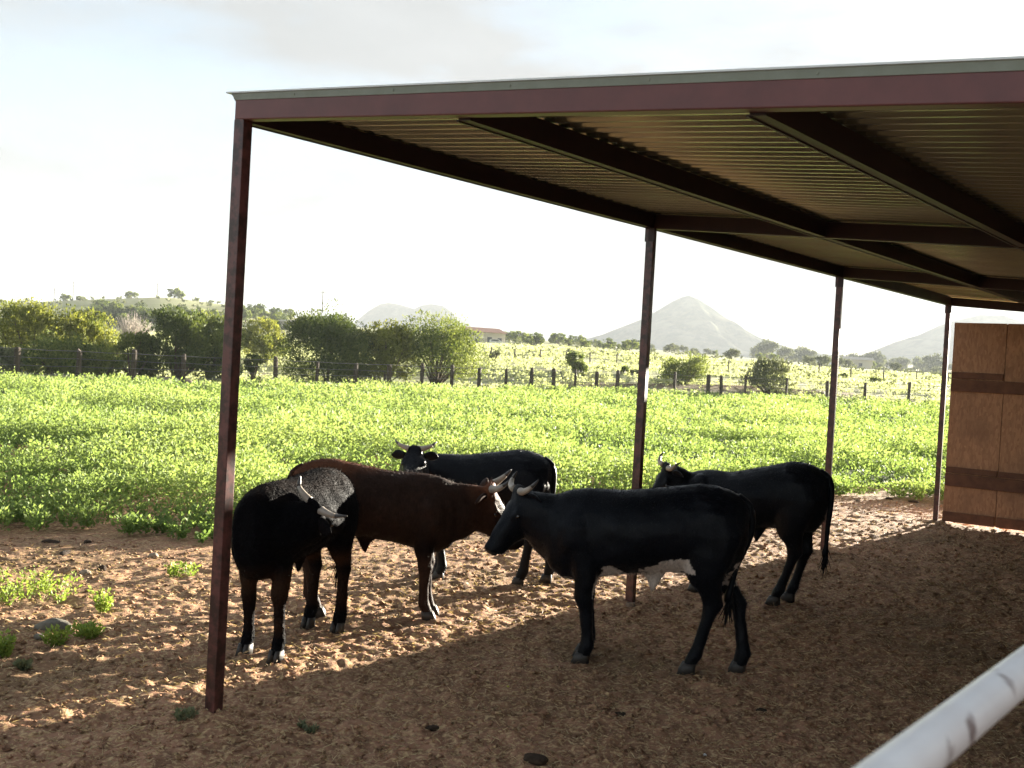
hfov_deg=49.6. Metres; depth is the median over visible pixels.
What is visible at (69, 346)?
juniper tree
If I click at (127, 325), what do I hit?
bare tree
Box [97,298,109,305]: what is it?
distant tree
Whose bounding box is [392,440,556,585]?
bull
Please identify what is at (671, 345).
distant tree
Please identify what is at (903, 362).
distant tree
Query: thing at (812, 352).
distant tree
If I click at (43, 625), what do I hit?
stone
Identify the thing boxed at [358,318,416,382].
juniper tree
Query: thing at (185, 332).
juniper tree
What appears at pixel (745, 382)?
field fence
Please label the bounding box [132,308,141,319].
distant tree
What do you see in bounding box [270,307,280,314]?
distant tree
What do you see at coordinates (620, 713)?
dung pat
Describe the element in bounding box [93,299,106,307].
distant tree
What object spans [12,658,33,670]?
weed clump
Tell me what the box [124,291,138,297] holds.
distant tree
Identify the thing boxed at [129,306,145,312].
distant tree
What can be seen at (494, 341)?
parked car
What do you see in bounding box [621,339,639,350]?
distant tree
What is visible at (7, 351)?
juniper tree
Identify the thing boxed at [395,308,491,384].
open tree
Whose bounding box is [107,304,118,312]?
distant tree
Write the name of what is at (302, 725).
weed clump
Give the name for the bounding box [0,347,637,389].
field fence
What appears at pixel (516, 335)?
distant tree
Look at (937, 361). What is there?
distant tree
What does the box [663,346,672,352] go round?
distant tree
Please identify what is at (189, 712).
weed clump
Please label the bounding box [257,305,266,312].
distant tree
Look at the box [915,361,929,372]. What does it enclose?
distant tree
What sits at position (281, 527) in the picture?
bull
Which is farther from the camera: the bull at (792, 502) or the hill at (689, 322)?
the hill at (689, 322)
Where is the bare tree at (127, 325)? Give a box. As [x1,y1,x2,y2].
[112,311,153,340]
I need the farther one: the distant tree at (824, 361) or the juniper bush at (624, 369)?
the distant tree at (824, 361)
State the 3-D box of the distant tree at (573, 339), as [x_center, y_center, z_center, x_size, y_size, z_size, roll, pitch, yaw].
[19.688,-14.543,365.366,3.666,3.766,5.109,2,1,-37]
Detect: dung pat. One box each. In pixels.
[41,539,59,543]
[97,564,106,570]
[425,725,438,730]
[523,753,548,765]
[614,712,625,716]
[756,708,766,711]
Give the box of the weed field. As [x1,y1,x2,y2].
[0,366,949,542]
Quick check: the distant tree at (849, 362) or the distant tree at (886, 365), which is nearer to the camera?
the distant tree at (849, 362)
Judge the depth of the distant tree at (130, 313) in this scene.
272.57 m
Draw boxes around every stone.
[34,618,71,630]
[34,633,43,639]
[60,550,69,554]
[78,569,91,574]
[148,553,158,557]
[160,377,179,383]
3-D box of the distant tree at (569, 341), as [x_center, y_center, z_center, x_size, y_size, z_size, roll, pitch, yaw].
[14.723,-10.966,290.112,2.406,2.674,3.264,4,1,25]
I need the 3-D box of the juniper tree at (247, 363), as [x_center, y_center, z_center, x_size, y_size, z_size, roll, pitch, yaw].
[-14.041,-0.659,60.027,1.151,2.053,1.186,3,1,0]
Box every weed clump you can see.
[0,564,82,605]
[0,627,16,658]
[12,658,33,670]
[39,624,73,646]
[71,619,105,638]
[87,585,114,612]
[164,560,200,576]
[171,705,199,721]
[297,718,318,733]
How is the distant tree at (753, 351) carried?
on the ground at (152, 302)
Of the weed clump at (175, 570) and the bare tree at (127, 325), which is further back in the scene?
the bare tree at (127, 325)
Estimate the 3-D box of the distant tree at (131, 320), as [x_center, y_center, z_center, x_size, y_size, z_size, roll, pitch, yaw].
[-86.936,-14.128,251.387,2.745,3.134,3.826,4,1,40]
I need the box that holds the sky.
[0,0,1023,371]
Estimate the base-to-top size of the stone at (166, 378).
0.494 m
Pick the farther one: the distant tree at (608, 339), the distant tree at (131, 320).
the distant tree at (608, 339)
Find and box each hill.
[352,303,470,332]
[585,296,894,368]
[863,315,1023,364]
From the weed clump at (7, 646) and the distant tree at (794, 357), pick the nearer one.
the weed clump at (7, 646)
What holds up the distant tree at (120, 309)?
on the ground at (152, 302)
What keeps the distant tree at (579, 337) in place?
on the ground at (152, 302)
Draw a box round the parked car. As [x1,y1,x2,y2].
[489,339,505,343]
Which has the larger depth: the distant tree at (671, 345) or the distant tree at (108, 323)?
the distant tree at (671, 345)
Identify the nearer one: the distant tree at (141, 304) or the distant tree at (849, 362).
the distant tree at (141, 304)
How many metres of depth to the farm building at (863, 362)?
415.77 m
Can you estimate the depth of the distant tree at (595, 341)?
410.60 m
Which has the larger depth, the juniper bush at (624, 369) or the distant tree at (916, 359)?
the distant tree at (916, 359)
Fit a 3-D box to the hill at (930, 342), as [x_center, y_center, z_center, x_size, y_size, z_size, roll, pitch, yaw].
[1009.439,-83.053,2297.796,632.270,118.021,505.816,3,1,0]
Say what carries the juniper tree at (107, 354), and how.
on the ground at (152, 302)
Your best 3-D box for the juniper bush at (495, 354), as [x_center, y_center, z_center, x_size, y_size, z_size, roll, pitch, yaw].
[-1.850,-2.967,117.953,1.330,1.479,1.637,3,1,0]
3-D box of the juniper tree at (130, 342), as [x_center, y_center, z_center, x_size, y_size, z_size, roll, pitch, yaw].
[-20.288,-1.409,59.252,2.980,3.001,2.336,3,1,-29]
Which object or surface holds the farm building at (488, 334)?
on the ground at (152, 302)
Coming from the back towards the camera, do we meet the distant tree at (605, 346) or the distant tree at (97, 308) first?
the distant tree at (605, 346)
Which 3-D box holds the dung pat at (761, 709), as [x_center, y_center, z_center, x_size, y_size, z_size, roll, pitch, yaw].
[1.342,1.749,5.936,0.062,0.022,0.072,2,1,-41]
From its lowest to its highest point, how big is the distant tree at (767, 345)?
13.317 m
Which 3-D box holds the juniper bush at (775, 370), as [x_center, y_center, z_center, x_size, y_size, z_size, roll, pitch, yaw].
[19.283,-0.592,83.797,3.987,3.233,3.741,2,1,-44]
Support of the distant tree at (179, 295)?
on the ground at (152, 302)
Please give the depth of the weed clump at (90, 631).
6.65 m
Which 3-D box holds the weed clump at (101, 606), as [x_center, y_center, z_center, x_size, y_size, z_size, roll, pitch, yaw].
[-2.713,1.425,7.300,0.188,0.182,0.176,3,1,0]
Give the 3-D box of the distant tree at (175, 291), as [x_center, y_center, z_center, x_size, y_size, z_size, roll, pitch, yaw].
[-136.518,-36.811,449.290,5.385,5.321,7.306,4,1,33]
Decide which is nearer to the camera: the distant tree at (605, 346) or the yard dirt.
the yard dirt
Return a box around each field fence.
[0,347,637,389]
[637,372,949,404]
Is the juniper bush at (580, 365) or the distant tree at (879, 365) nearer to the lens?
the juniper bush at (580, 365)
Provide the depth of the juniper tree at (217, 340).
61.39 m
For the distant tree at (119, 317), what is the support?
on the ground at (152, 302)
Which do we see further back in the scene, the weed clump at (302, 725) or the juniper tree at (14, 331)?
the juniper tree at (14, 331)
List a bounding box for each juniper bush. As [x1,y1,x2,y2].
[489,350,500,357]
[565,351,588,375]
[620,365,629,373]
[629,369,637,374]
[654,351,712,384]
[739,355,795,394]
[869,377,882,382]
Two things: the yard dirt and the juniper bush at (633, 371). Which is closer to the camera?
the yard dirt
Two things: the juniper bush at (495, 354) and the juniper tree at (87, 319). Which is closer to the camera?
the juniper tree at (87, 319)
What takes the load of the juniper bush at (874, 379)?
on the ground at (152, 302)
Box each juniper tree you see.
[0,296,89,374]
[0,345,24,374]
[8,329,110,375]
[46,303,120,363]
[68,338,124,377]
[109,331,158,379]
[130,304,221,379]
[169,308,244,382]
[241,317,290,362]
[243,353,263,384]
[268,298,384,383]
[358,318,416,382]
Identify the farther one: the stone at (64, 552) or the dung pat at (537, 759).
the stone at (64, 552)
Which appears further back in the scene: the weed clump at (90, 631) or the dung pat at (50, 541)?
the dung pat at (50, 541)
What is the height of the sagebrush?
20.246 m
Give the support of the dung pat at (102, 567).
on the yard dirt
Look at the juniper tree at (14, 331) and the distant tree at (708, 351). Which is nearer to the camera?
the juniper tree at (14, 331)
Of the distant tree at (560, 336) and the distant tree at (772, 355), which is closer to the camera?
the distant tree at (560, 336)
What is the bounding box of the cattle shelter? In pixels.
[205,56,1023,713]
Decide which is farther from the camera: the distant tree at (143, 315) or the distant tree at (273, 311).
the distant tree at (273, 311)
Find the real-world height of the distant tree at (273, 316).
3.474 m
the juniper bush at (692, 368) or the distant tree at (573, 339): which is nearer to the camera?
the juniper bush at (692, 368)
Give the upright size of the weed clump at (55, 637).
0.145 m
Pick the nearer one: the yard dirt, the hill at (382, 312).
the yard dirt
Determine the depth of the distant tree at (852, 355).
757.87 m
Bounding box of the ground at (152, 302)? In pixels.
[0,297,950,490]
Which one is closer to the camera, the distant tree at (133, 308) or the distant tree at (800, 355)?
the distant tree at (133, 308)
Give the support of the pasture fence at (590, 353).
on the ground at (152, 302)
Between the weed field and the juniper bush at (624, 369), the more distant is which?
the juniper bush at (624, 369)
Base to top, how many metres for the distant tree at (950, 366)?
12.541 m
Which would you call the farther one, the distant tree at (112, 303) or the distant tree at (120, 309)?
the distant tree at (112, 303)
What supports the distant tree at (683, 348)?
on the ground at (152, 302)
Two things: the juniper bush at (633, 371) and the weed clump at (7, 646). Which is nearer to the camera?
the weed clump at (7, 646)
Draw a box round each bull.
[231,465,360,663]
[287,457,524,620]
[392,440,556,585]
[483,471,755,674]
[651,452,834,605]
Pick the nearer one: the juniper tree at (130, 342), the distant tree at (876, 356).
the juniper tree at (130, 342)
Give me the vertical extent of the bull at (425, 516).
1.096 m
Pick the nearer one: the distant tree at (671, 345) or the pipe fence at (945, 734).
the pipe fence at (945, 734)
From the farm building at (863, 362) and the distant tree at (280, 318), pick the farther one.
the farm building at (863, 362)
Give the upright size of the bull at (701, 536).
1.156 m
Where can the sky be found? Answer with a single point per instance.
(117, 117)
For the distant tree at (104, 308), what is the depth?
287.24 m
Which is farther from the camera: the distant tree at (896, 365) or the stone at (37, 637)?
the distant tree at (896, 365)
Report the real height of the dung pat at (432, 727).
0.021 m
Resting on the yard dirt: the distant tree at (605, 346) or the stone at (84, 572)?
the stone at (84, 572)
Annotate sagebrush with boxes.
[1,295,951,402]
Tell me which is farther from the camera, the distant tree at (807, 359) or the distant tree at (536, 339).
the distant tree at (807, 359)
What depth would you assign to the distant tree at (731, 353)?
277.58 m
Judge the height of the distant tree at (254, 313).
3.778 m
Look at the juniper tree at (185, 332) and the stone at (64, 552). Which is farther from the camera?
the juniper tree at (185, 332)
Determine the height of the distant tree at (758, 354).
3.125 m
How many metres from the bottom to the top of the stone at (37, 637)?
0.033 m
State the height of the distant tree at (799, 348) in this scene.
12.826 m
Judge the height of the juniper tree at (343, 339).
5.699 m
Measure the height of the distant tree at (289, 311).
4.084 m
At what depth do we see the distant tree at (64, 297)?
448.71 m
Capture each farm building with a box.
[455,326,507,343]
[839,356,873,368]
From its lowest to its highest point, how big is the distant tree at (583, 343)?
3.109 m
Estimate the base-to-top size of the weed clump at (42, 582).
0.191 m
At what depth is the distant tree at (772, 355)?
396.46 m
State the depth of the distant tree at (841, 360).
362.99 m
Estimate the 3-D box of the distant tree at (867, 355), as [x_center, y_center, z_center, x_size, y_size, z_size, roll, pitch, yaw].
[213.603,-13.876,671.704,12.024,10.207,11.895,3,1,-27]
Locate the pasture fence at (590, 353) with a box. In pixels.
[473,347,948,381]
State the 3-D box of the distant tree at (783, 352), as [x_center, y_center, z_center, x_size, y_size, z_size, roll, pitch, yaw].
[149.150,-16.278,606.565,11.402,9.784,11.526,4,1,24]
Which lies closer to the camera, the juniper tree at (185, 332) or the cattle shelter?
the cattle shelter
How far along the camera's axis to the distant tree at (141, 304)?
293.76 m
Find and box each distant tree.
[59,293,71,300]
[88,306,103,320]
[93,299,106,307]
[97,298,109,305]
[98,302,109,310]
[106,315,115,325]
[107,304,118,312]
[108,301,123,306]
[110,306,126,315]
[114,313,125,326]
[121,316,137,326]
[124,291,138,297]
[126,310,135,319]
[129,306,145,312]
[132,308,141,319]
[135,302,148,310]
[139,309,154,319]
[167,287,183,297]
[175,292,185,298]
[242,310,253,321]
[244,307,257,318]
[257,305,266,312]
[269,313,280,319]
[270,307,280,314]
[274,317,282,325]
[282,308,293,317]
[505,331,512,340]
[511,330,528,342]
[520,333,532,342]
[522,332,543,345]
[549,332,565,343]
[563,337,572,345]
[568,335,578,343]
[574,334,586,340]
[579,338,590,347]
[592,339,601,345]
[598,337,614,348]
[601,343,611,349]
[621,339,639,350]
[663,343,675,351]
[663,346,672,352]
[678,345,687,351]
[703,348,711,354]
[724,348,740,359]
[750,346,761,358]
[755,338,779,358]
[755,352,765,357]
[768,352,779,359]
[776,346,793,360]
[788,353,797,361]
[794,346,811,362]
[796,350,810,361]
[798,347,818,361]
[802,355,816,365]
[814,354,830,366]
[830,357,844,364]
[844,359,854,365]
[845,352,857,356]
[856,353,873,357]
[864,350,885,367]
[875,363,884,367]
[882,359,892,369]
[888,357,905,367]
[889,362,901,371]
[893,356,911,370]
[911,356,924,371]
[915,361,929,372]
[920,353,942,372]
[941,363,951,372]
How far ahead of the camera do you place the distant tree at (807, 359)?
314.99 m
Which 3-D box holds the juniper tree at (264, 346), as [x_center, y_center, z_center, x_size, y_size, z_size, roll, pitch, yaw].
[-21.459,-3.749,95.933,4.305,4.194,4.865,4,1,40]
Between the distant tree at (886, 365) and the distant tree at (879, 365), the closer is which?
the distant tree at (879, 365)
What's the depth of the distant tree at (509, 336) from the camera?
333.53 m
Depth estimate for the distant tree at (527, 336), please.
292.50 m
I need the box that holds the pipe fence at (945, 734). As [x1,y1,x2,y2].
[853,645,1023,767]
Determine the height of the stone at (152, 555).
0.051 m
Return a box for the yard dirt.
[0,444,1023,767]
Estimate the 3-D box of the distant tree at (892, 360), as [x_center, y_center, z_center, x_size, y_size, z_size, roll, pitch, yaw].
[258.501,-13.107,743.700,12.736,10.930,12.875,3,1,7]
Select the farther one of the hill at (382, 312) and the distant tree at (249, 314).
the hill at (382, 312)
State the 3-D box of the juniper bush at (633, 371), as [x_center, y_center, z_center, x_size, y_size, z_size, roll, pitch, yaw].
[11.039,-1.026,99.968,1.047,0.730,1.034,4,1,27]
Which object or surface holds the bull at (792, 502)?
on the yard dirt
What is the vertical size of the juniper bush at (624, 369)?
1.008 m

